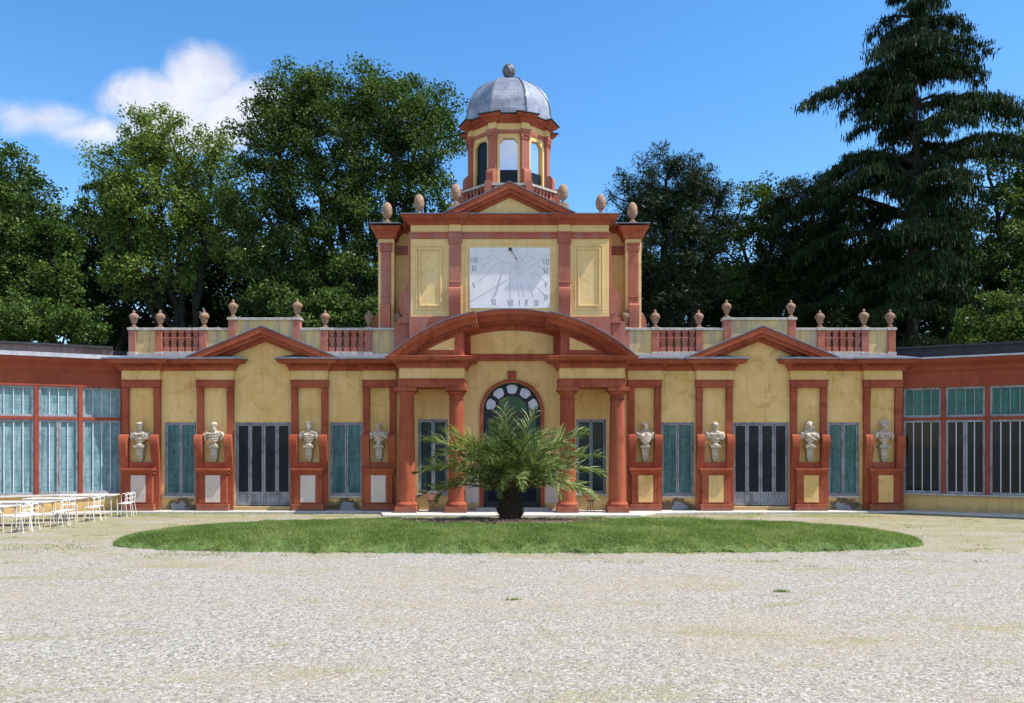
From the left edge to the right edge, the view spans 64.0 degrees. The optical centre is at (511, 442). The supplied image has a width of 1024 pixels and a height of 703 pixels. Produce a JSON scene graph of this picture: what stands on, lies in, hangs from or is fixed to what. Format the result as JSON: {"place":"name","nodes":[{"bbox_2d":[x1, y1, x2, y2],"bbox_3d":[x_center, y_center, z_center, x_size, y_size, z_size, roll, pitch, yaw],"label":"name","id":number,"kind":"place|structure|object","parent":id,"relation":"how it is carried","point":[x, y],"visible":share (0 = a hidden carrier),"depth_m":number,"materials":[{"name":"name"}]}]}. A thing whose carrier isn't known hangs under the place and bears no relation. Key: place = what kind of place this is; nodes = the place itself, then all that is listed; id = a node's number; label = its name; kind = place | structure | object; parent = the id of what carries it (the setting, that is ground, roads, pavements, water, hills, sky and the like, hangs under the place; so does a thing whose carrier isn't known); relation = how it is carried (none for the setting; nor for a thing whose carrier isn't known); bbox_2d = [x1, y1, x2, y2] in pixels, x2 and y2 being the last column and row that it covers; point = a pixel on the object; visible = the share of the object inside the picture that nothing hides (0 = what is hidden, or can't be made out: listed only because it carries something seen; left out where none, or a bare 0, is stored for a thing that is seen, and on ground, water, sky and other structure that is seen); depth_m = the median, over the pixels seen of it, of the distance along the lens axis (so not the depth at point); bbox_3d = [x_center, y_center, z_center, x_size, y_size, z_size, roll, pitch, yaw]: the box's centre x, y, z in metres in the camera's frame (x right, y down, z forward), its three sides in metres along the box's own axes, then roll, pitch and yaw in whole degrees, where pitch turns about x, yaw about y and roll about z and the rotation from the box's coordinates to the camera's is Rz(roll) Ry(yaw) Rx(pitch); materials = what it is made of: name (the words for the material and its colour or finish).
{"place":"outdoors","nodes":[
{"label":"outdoors","id":0,"kind":"place"},
{"bbox_2d":[1,510,115,517],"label":"pavement","id":1,"kind":"structure","parent":0,"point":[58,513],"depth_m":27.58,"materials":[{"name":"stone"}]},
{"bbox_2d":[60,177,175,350],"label":"tree","id":2,"kind":"object","parent":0,"point":[84,188],"visible":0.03,"depth_m":58.13,"materials":[{"name":"green plant"}]},
{"bbox_2d":[0,506,1023,702],"bbox_3d":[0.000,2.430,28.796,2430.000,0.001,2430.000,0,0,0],"label":"gravel court","id":3,"kind":"object","parent":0,"point":[935,618],"depth_m":11.13,"materials":[{"name":"beige gravel"}]},
{"bbox_2d":[0,505,19,532],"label":"cafe table","id":4,"kind":"object","parent":3,"relation":"on","point":[2,507],"visible":0.92,"depth_m":22.21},
{"bbox_2d":[11,503,32,532],"bbox_3d":[-13.269,2.042,22.192,0.376,0.781,0.395,0,0,6],"label":"cafe chair","id":5,"kind":"object","parent":3,"relation":"on","point":[25,505],"visible":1,"depth_m":22.05,"materials":[{"name":"white paint"}]},
{"bbox_2d":[15,501,35,528],"bbox_3d":[-13.839,2.042,23.314,0.395,0.781,0.376,0,0,-4],"label":"cafe chair","id":6,"kind":"object","parent":3,"relation":"on","point":[26,512],"visible":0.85,"depth_m":23.21,"materials":[{"name":"white paint"}]},
{"bbox_2d":[0,500,56,526],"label":"cafe table","id":7,"kind":"object","parent":3,"relation":"on","point":[41,502],"visible":0.86,"depth_m":23.76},
{"bbox_2d":[19,502,39,530],"bbox_3d":[-13.355,2.042,22.680,0.376,0.781,0.395,0,0,1],"label":"cafe chair","id":8,"kind":"object","parent":3,"relation":"on","point":[31,514],"visible":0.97,"depth_m":22.66,"materials":[{"name":"white paint"}]},
{"bbox_2d":[21,497,87,521],"bbox_3d":[-14.242,2.076,25.555,1.674,0.710,0.756,0,0,-7],"label":"cafe table","id":9,"kind":"object","parent":3,"relation":"on","point":[50,498],"visible":0.87,"depth_m":25.32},
{"bbox_2d":[50,499,68,525],"bbox_3d":[-13.152,2.042,23.815,0.376,0.781,0.395,0,0,-4],"label":"cafe chair","id":10,"kind":"object","parent":3,"relation":"on","point":[60,510],"visible":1,"depth_m":23.68,"materials":[{"name":"white paint"}]},
{"bbox_2d":[0,341,127,513],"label":"greenhouse wing","id":11,"kind":"structure","parent":3,"relation":"on","point":[60,418],"depth_m":27.97,"materials":[{"name":"red paint"}]},
{"bbox_2d":[0,419,33,495],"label":"window","id":12,"kind":"structure","parent":11,"relation":"in","point":[16,435],"depth_m":27.40,"materials":[{"name":"teal glass"}]},
{"bbox_2d":[0,385,33,416],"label":"window","id":13,"kind":"structure","parent":11,"relation":"in","point":[15,400],"depth_m":27.40,"materials":[{"name":"teal glass"}]},
{"bbox_2d":[39,420,77,493],"bbox_3d":[-15.489,0.485,27.992,1.187,2.535,0.095,0,0,-30],"label":"window","id":14,"kind":"structure","parent":11,"relation":"in","point":[58,439],"depth_m":27.97,"materials":[{"name":"glass"}]},
{"bbox_2d":[39,386,77,416],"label":"window","id":15,"kind":"structure","parent":11,"relation":"in","point":[54,401],"depth_m":27.98,"materials":[{"name":"teal glass"}]},
{"bbox_2d":[83,420,120,492],"bbox_3d":[-14.350,0.485,28.650,1.187,2.535,0.095,0,0,-30],"label":"window","id":16,"kind":"structure","parent":11,"relation":"in","point":[101,461],"depth_m":28.65,"materials":[{"name":"teal glass"}]},
{"bbox_2d":[83,387,120,417],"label":"window","id":17,"kind":"structure","parent":11,"relation":"in","point":[97,402],"depth_m":28.66,"materials":[{"name":"teal glass"}]},
{"bbox_2d":[58,498,76,524],"bbox_3d":[-13.186,2.042,24.300,0.376,0.781,0.395,0,0,-2],"label":"cafe chair","id":18,"kind":"object","parent":3,"relation":"on","point":[68,509],"visible":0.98,"depth_m":24.32,"materials":[{"name":"white paint"}]},
{"bbox_2d":[58,494,119,516],"bbox_3d":[-13.973,2.076,27.108,1.674,0.710,0.756,0,0,-9],"label":"cafe table","id":19,"kind":"object","parent":3,"relation":"on","point":[110,496],"visible":0.79,"depth_m":26.90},
{"bbox_2d":[83,496,101,521],"bbox_3d":[-12.980,2.042,25.365,0.376,0.781,0.395,0,0,6],"label":"cafe chair","id":20,"kind":"object","parent":3,"relation":"on","point":[91,507],"visible":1,"depth_m":25.24,"materials":[{"name":"white paint"}]},
{"bbox_2d":[89,495,105,518],"bbox_3d":[-13.083,2.042,25.854,0.376,0.781,0.395,0,0,-5],"label":"cafe chair","id":21,"kind":"object","parent":3,"relation":"on","point":[98,505],"visible":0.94,"depth_m":25.95,"materials":[{"name":"white paint"}]},
{"bbox_2d":[117,493,133,515],"bbox_3d":[-12.703,2.042,26.917,0.376,0.781,0.395,0,0,6],"label":"cafe chair","id":22,"kind":"object","parent":3,"relation":"on","point":[127,494],"visible":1,"depth_m":26.75,"materials":[{"name":"white paint"}]},
{"bbox_2d":[121,492,136,515],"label":"cafe chair","id":23,"kind":"object","parent":3,"relation":"on","point":[129,502],"visible":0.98,"depth_m":27.23,"materials":[{"name":"white paint"}]},
{"bbox_2d":[101,63,922,512],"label":"orangery","id":24,"kind":"structure","parent":3,"relation":"on","point":[441,353],"depth_m":28.80,"materials":[{"name":"paint"}]},
{"bbox_2d":[129,310,138,327],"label":"urn finial","id":25,"kind":"object","parent":24,"relation":"on","point":[134,317],"visible":1,"depth_m":29.34,"materials":[{"name":"stone"}]},
{"bbox_2d":[133,446,146,461],"bbox_3d":[-12.994,0.402,28.665,0.364,0.587,0.360,0,0,0],"label":"wall bracket","id":26,"kind":"object","parent":24,"relation":"attached to","point":[140,451],"depth_m":28.57,"materials":[{"name":"stone"}]},
{"bbox_2d":[130,422,149,445],"bbox_3d":[-12.994,-0.309,28.602,0.729,0.835,0.298,0,0,0],"label":"bust","id":27,"kind":"object","parent":26,"relation":"on","point":[140,436],"visible":1,"depth_m":28.52,"materials":[{"name":"stone"}]},
{"bbox_2d":[155,310,164,327],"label":"urn finial","id":28,"kind":"object","parent":24,"relation":"on","point":[160,317],"visible":1,"depth_m":29.34,"materials":[{"name":"stone"}]},
{"bbox_2d":[163,422,195,497],"bbox_3d":[-11.657,0.605,28.826,1.201,2.651,0.182,0,0,0],"label":"window","id":29,"kind":"structure","parent":24,"relation":"in","point":[179,446],"depth_m":28.88,"materials":[{"name":"teal glass"}]},
{"bbox_2d":[199,309,208,327],"bbox_3d":[-11.056,-4.456,29.430,0.355,0.682,0.355,0,0,-8],"label":"urn finial","id":30,"kind":"object","parent":24,"relation":"on","point":[204,316],"visible":1,"depth_m":29.34,"materials":[{"name":"stone"}]},
{"bbox_2d":[208,446,220,461],"bbox_3d":[-10.402,0.402,28.665,0.364,0.587,0.360,0,0,0],"label":"wall bracket","id":31,"kind":"object","parent":24,"relation":"on","point":[214,450],"depth_m":28.57,"materials":[{"name":"stone"}]},
{"bbox_2d":[203,422,223,445],"bbox_3d":[-10.402,-0.310,28.595,0.729,0.836,0.312,0,0,0],"label":"bust","id":32,"kind":"object","parent":31,"relation":"on","point":[214,436],"visible":1,"depth_m":28.51,"materials":[{"name":"stone"}]},
{"bbox_2d":[228,299,237,317],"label":"urn finial","id":33,"kind":"object","parent":24,"relation":"on","point":[232,306],"visible":1,"depth_m":29.34,"materials":[{"name":"stone"}]},
{"bbox_2d":[233,422,290,509],"bbox_3d":[-8.748,0.830,28.795,2.025,3.092,0.270,0,0,0],"label":"garden door","id":34,"kind":"structure","parent":24,"relation":"in","point":[262,460],"depth_m":28.88,"materials":[{"name":"grey paint"}]},
{"bbox_2d":[292,298,302,317],"bbox_3d":[-7.708,-4.830,29.430,0.364,0.701,0.364,0,0,31],"label":"urn finial","id":35,"kind":"object","parent":24,"relation":"on","point":[297,306],"visible":1,"depth_m":29.33,"materials":[{"name":"stone"}]},
{"bbox_2d":[303,446,314,461],"bbox_3d":[-7.094,0.402,28.665,0.364,0.587,0.360,0,0,0],"label":"wall bracket","id":36,"kind":"object","parent":24,"relation":"on","point":[309,450],"depth_m":28.57,"materials":[{"name":"stone"}]},
{"bbox_2d":[299,421,318,445],"bbox_3d":[-7.094,-0.317,28.605,0.729,0.849,0.292,0,0,0],"label":"bust","id":37,"kind":"object","parent":36,"relation":"on","point":[308,435],"visible":1,"depth_m":28.52,"materials":[{"name":"stone"}]},
{"bbox_2d":[320,310,329,326],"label":"urn finial","id":38,"kind":"object","parent":24,"relation":"on","point":[325,317],"visible":1,"depth_m":29.34,"materials":[{"name":"stone"}]},
{"bbox_2d":[328,422,362,497],"bbox_3d":[-5.825,0.605,28.826,1.256,2.651,0.182,0,0,0],"label":"window","id":39,"kind":"structure","parent":24,"relation":"in","point":[345,437],"depth_m":28.88,"materials":[{"name":"teal glass"}]},
{"bbox_2d":[364,310,373,327],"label":"urn finial","id":40,"kind":"object","parent":24,"relation":"on","point":[368,317],"visible":0.98,"depth_m":29.34,"materials":[{"name":"stone"}]},
{"bbox_2d":[373,446,384,461],"bbox_3d":[-4.644,0.402,28.665,0.364,0.587,0.360,0,0,0],"label":"wall bracket","id":41,"kind":"object","parent":24,"relation":"on","point":[379,452],"depth_m":28.57,"materials":[{"name":"stone"}]},
{"bbox_2d":[370,423,388,445],"bbox_3d":[-4.644,-0.297,28.605,0.729,0.809,0.292,0,0,0],"label":"bust","id":42,"kind":"object","parent":41,"relation":"on","point":[379,436],"visible":1,"depth_m":28.53,"materials":[{"name":"stone"}]},
{"bbox_2d":[382,202,392,221],"bbox_3d":[-4.536,-8.305,29.767,0.384,0.869,0.384,0,0,-9],"label":"acorn finial","id":43,"kind":"object","parent":24,"relation":"on","point":[387,211],"visible":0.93,"depth_m":29.64,"materials":[{"name":"beige stone"}]},
{"bbox_2d":[394,309,402,321],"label":"urn finial","id":44,"kind":"object","parent":24,"relation":"on","point":[397,315],"visible":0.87,"depth_m":29.31,"materials":[{"name":"stone"}]},
{"bbox_2d":[414,194,423,212],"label":"acorn finial","id":45,"kind":"object","parent":24,"relation":"on","point":[419,203],"visible":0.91,"depth_m":29.28,"materials":[{"name":"beige stone"}]},
{"bbox_2d":[417,419,447,495],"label":"window","id":46,"kind":"structure","parent":24,"relation":"in","point":[425,449],"depth_m":28.88,"materials":[{"name":"teal glass"}]},
{"bbox_2d":[451,184,460,206],"bbox_3d":[-2.025,-8.899,29.538,0.384,0.869,0.384,0,0,-8],"label":"acorn finial","id":47,"kind":"object","parent":24,"relation":"on","point":[455,192],"visible":0.99,"depth_m":29.40,"materials":[{"name":"beige stone"}]},
{"bbox_2d":[470,247,549,307],"bbox_3d":[-0.073,-5.829,28.877,2.838,2.137,0.248,0,0,0],"label":"sundial","id":48,"kind":"object","parent":24,"relation":"attached to","point":[510,277],"visible":1,"depth_m":28.95,"materials":[{"name":"white paint"}]},
{"bbox_2d":[475,371,548,510],"bbox_3d":[0.000,-0.074,28.748,2.565,4.900,0.500,0,0,0],"label":"arched door","id":49,"kind":"structure","parent":24,"relation":"in","point":[523,397],"depth_m":28.87,"materials":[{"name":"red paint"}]},
{"bbox_2d":[558,184,568,206],"bbox_3d":[1.836,-8.899,29.538,0.384,0.869,0.384,0,0,-9],"label":"acorn finial","id":50,"kind":"object","parent":24,"relation":"on","point":[562,192],"visible":0.99,"depth_m":29.41,"materials":[{"name":"beige stone"}]},
{"bbox_2d":[576,419,606,495],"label":"window","id":51,"kind":"structure","parent":24,"relation":"in","point":[597,440],"depth_m":28.88,"materials":[{"name":"teal glass"}]},
{"bbox_2d":[595,194,605,212],"bbox_3d":[3.186,-8.489,29.403,0.384,0.869,0.384,0,0,-8],"label":"acorn finial","id":52,"kind":"object","parent":24,"relation":"on","point":[600,203],"visible":0.84,"depth_m":29.28,"materials":[{"name":"beige stone"}]},
{"bbox_2d":[621,309,628,326],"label":"urn finial","id":53,"kind":"object","parent":24,"relation":"on","point":[625,316],"visible":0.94,"depth_m":29.32,"materials":[{"name":"stone"}]},
{"bbox_2d":[627,202,637,221],"bbox_3d":[4.374,-8.305,29.767,0.384,0.869,0.384,0,0,-6],"label":"acorn finial","id":54,"kind":"object","parent":24,"relation":"on","point":[632,211],"visible":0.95,"depth_m":29.64,"materials":[{"name":"beige stone"}]},
{"bbox_2d":[639,446,650,461],"bbox_3d":[4.644,0.402,28.665,0.364,0.587,0.360,0,0,0],"label":"wall bracket","id":55,"kind":"object","parent":24,"relation":"on","point":[644,452],"depth_m":28.57,"materials":[{"name":"stone"}]},
{"bbox_2d":[635,422,653,445],"bbox_3d":[4.644,-0.308,28.601,0.729,0.832,0.301,0,0,0],"label":"bust","id":56,"kind":"object","parent":55,"relation":"on","point":[645,436],"visible":1,"depth_m":28.50,"materials":[{"name":"stone"}]},
{"bbox_2d":[650,309,659,326],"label":"urn finial","id":57,"kind":"object","parent":24,"relation":"on","point":[654,316],"visible":1,"depth_m":29.34,"materials":[{"name":"stone"}]},
{"bbox_2d":[661,422,695,497],"bbox_3d":[5.825,0.605,28.826,1.256,2.651,0.182,0,0,0],"label":"window","id":58,"kind":"structure","parent":24,"relation":"in","point":[678,437],"depth_m":28.88,"materials":[{"name":"teal glass"}]},
{"bbox_2d":[694,310,703,327],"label":"urn finial","id":59,"kind":"object","parent":24,"relation":"on","point":[698,317],"visible":1,"depth_m":29.34,"materials":[{"name":"stone"}]},
{"bbox_2d":[709,446,720,461],"bbox_3d":[7.094,0.402,28.665,0.364,0.587,0.360,0,0,0],"label":"wall bracket","id":60,"kind":"object","parent":24,"relation":"on","point":[714,450],"depth_m":28.57,"materials":[{"name":"stone"}]},
{"bbox_2d":[705,422,724,445],"bbox_3d":[7.094,-0.309,28.602,0.729,0.834,0.298,0,0,0],"label":"bust","id":61,"kind":"object","parent":60,"relation":"on","point":[715,436],"visible":1,"depth_m":28.52,"materials":[{"name":"stone"}]},
{"bbox_2d":[722,300,730,316],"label":"urn finial","id":62,"kind":"object","parent":24,"relation":"on","point":[726,306],"visible":0.99,"depth_m":29.34,"materials":[{"name":"stone"}]},
{"bbox_2d":[733,422,790,509],"bbox_3d":[8.748,0.830,28.795,2.025,3.092,0.270,0,0,0],"label":"garden door","id":63,"kind":"structure","parent":24,"relation":"in","point":[761,460],"depth_m":28.88,"materials":[{"name":"grey paint"}]},
{"bbox_2d":[786,300,795,317],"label":"urn finial","id":64,"kind":"object","parent":24,"relation":"on","point":[790,307],"visible":1,"depth_m":29.34,"materials":[{"name":"stone"}]},
{"bbox_2d":[803,446,815,461],"bbox_3d":[10.402,0.402,28.665,0.364,0.587,0.360,0,0,0],"label":"wall bracket","id":65,"kind":"object","parent":24,"relation":"on","point":[809,450],"depth_m":28.57,"materials":[{"name":"stone"}]},
{"bbox_2d":[800,421,819,445],"bbox_3d":[10.402,-0.323,28.605,0.729,0.862,0.292,0,0,0],"label":"bust","id":66,"kind":"object","parent":65,"relation":"on","point":[809,434],"visible":1,"depth_m":28.53,"materials":[{"name":"stone"}]},
{"bbox_2d":[815,310,824,327],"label":"urn finial","id":67,"kind":"object","parent":24,"relation":"on","point":[819,317],"visible":0.99,"depth_m":29.34,"materials":[{"name":"stone"}]},
{"bbox_2d":[828,422,860,497],"bbox_3d":[11.657,0.605,28.826,1.201,2.651,0.182,0,0,0],"label":"window","id":68,"kind":"structure","parent":24,"relation":"in","point":[844,446],"depth_m":28.88,"materials":[{"name":"teal glass"}]},
{"bbox_2d":[858,309,868,327],"bbox_3d":[12.636,-4.465,29.430,0.364,0.701,0.364,0,0,-18],"label":"urn finial","id":69,"kind":"object","parent":24,"relation":"on","point":[863,316],"visible":1,"depth_m":29.34,"materials":[{"name":"stone"}]},
{"bbox_2d":[877,446,890,461],"bbox_3d":[12.994,0.402,28.665,0.364,0.587,0.360,0,0,0],"label":"wall bracket","id":70,"kind":"object","parent":24,"relation":"attached to","point":[883,451],"depth_m":28.57,"materials":[{"name":"stone"}]},
{"bbox_2d":[874,419,894,445],"bbox_3d":[12.994,-0.353,28.605,0.729,0.922,0.293,0,0,0],"label":"bust","id":71,"kind":"object","parent":70,"relation":"on","point":[883,435],"visible":1,"depth_m":28.53,"materials":[{"name":"stone"}]},
{"bbox_2d":[885,309,894,327],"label":"urn finial","id":72,"kind":"object","parent":24,"relation":"on","point":[889,316],"visible":1,"depth_m":29.34,"materials":[{"name":"stone"}]},
{"bbox_2d":[2,512,1023,600],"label":"weeds","id":73,"kind":"object","parent":3,"relation":"on","point":[511,599],"visible":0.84,"depth_m":19.32,"materials":[{"name":"green plant"}]},
{"bbox_2d":[111,515,925,555],"bbox_3d":[0.148,2.277,21.197,19.565,0.351,6.585,0,0,0],"label":"lawn mound","id":74,"kind":"object","parent":3,"relation":"on","point":[507,550],"visible":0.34,"depth_m":18.42,"materials":[{"name":"green plant"}]},
{"bbox_2d":[398,517,606,523],"bbox_3d":[-0.245,2.142,22.271,6.088,0.134,2.323,0,0,0],"label":"mulch bed","id":75,"kind":"object","parent":74,"relation":"on","point":[501,520],"visible":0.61,"depth_m":21.90,"materials":[{"name":"brown wood"}]},
{"bbox_2d":[412,397,607,518],"bbox_3d":[-0.082,0.428,22.496,4.722,3.550,4.546,0,0,40],"label":"palm tree","id":76,"kind":"object","parent":75,"relation":"on","point":[513,476],"visible":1,"depth_m":22.25,"materials":[{"name":"green plant"}]},
{"bbox_2d":[896,341,1023,513],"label":"greenhouse wing","id":77,"kind":"structure","parent":3,"relation":"on","point":[963,418],"depth_m":27.97,"materials":[{"name":"red paint"}]},
{"bbox_2d":[903,420,940,492],"bbox_3d":[14.350,0.485,28.650,1.187,2.538,0.095,0,0,30],"label":"window","id":78,"kind":"structure","parent":77,"relation":"in","point":[922,461],"depth_m":28.66,"materials":[{"name":"black glass"}]},
{"bbox_2d":[903,387,940,417],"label":"window","id":79,"kind":"structure","parent":77,"relation":"in","point":[917,402],"depth_m":28.66,"materials":[{"name":"teal glass"}]},
{"bbox_2d":[946,420,984,494],"bbox_3d":[15.489,0.485,27.992,1.187,2.535,0.095,0,0,30],"label":"window","id":80,"kind":"structure","parent":77,"relation":"in","point":[965,439],"depth_m":27.97,"materials":[{"name":"black glass"}]},
{"bbox_2d":[946,386,984,416],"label":"window","id":81,"kind":"structure","parent":77,"relation":"in","point":[968,401],"depth_m":27.98,"materials":[{"name":"teal glass"}]},
{"bbox_2d":[990,419,1023,495],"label":"window","id":82,"kind":"structure","parent":77,"relation":"in","point":[1006,435],"depth_m":27.40,"materials":[{"name":"black glass"}]},
{"bbox_2d":[990,385,1023,416],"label":"window","id":83,"kind":"structure","parent":77,"relation":"in","point":[1005,400],"depth_m":27.40,"materials":[{"name":"teal glass"}]},
{"bbox_2d":[112,510,911,516],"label":"pavement","id":84,"kind":"structure","parent":0,"point":[473,513],"depth_m":28.12,"materials":[{"name":"stone"}]},
{"bbox_2d":[425,493,438,511],"bbox_3d":[-2.768,2.053,28.120,0.500,0.628,0.500,0,0,0],"label":"planter bowl","id":85,"kind":"object","parent":84,"relation":"on","point":[429,496],"visible":0.89,"depth_m":27.97,"materials":[{"name":"ceramic"}]},
{"bbox_2d":[583,493,597,511],"bbox_3d":[2.700,2.053,28.120,0.500,0.628,0.500,0,0,0],"label":"planter bowl","id":86,"kind":"object","parent":84,"relation":"on","point":[589,498],"visible":0.73,"depth_m":28.01,"materials":[{"name":"ceramic"}]},
{"bbox_2d":[0,0,1023,343],"label":"sky","id":87,"kind":"structure","parent":0,"point":[720,79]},
{"bbox_2d":[908,510,1023,517],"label":"pavement","id":88,"kind":"structure","parent":0,"point":[969,513],"depth_m":27.41,"materials":[{"name":"grey concrete"}]},
{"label":"woodland floor","id":89,"kind":"structure","parent":0,"visible":0},
{"bbox_2d":[0,138,90,341],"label":"broadleaf tree","id":90,"kind":"object","parent":89,"relation":"on","point":[27,271],"visible":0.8,"depth_m":41.74,"materials":[{"name":"green plant"}]},
{"bbox_2d":[0,296,115,344],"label":"shrub","id":91,"kind":"object","parent":89,"relation":"on","point":[42,322],"visible":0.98,"depth_m":39.47,"materials":[{"name":"green plant"}]},
{"bbox_2d":[1,191,198,350],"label":"broadleaf tree","id":92,"kind":"object","parent":89,"relation":"on","point":[119,313],"visible":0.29,"depth_m":52.06,"materials":[{"name":"green plant"}]},
{"bbox_2d":[66,101,255,327],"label":"broadleaf tree","id":93,"kind":"object","parent":89,"relation":"on","point":[149,233],"visible":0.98,"depth_m":48.29,"materials":[{"name":"green plant"}]},
{"bbox_2d":[144,214,368,327],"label":"broadleaf tree","id":94,"kind":"object","parent":89,"relation":"on","point":[214,304],"visible":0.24,"depth_m":52.54,"materials":[{"name":"green plant"}]},
{"bbox_2d":[266,280,377,327],"bbox_3d":[-8.686,-2.733,39.964,6.587,10.499,3.453,0,0,0],"label":"shrub","id":95,"kind":"object","parent":89,"relation":"on","point":[344,312],"visible":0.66,"depth_m":39.52,"materials":[{"name":"green plant"}]},
{"bbox_2d":[210,51,468,327],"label":"broadleaf tree","id":96,"kind":"object","parent":89,"relation":"on","point":[290,115],"visible":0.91,"depth_m":45.33,"materials":[{"name":"green plant"}]},
{"bbox_2d":[604,139,752,327],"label":"tree","id":97,"kind":"object","parent":89,"relation":"on","point":[694,280],"visible":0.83,"depth_m":44.04,"materials":[{"name":"green plant"}]},
{"bbox_2d":[641,259,766,327],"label":"broadleaf tree","id":98,"kind":"object","parent":89,"relation":"on","point":[713,316],"visible":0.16,"depth_m":52.88,"materials":[{"name":"green plant"}]},
{"bbox_2d":[711,170,802,317],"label":"broadleaf tree","id":99,"kind":"object","parent":89,"relation":"on","point":[764,191],"visible":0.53,"depth_m":49.70,"materials":[{"name":"green plant"}]},
{"bbox_2d":[729,168,878,327],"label":"conifer tree","id":100,"kind":"object","parent":89,"relation":"on","point":[802,297],"visible":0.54,"depth_m":48.14,"materials":[{"name":"green plant"}]},
{"bbox_2d":[756,0,1023,346],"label":"cedar tree","id":101,"kind":"object","parent":89,"relation":"on","point":[910,50],"visible":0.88,"depth_m":42.89,"materials":[{"name":"green plant"}]},
{"bbox_2d":[779,236,1022,336],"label":"broadleaf tree","id":102,"kind":"object","parent":89,"relation":"on","point":[922,323],"visible":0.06,"depth_m":51.98,"materials":[{"name":"green plant"}]},
{"bbox_2d":[938,115,1023,340],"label":"broadleaf tree","id":103,"kind":"object","parent":89,"relation":"on","point":[1000,250],"visible":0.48,"depth_m":50.65,"materials":[{"name":"green plant"}]},
{"bbox_2d":[947,289,1023,343],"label":"shrub","id":104,"kind":"object","parent":89,"relation":"on","point":[993,324],"visible":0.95,"depth_m":39.51,"materials":[{"name":"green plant"}]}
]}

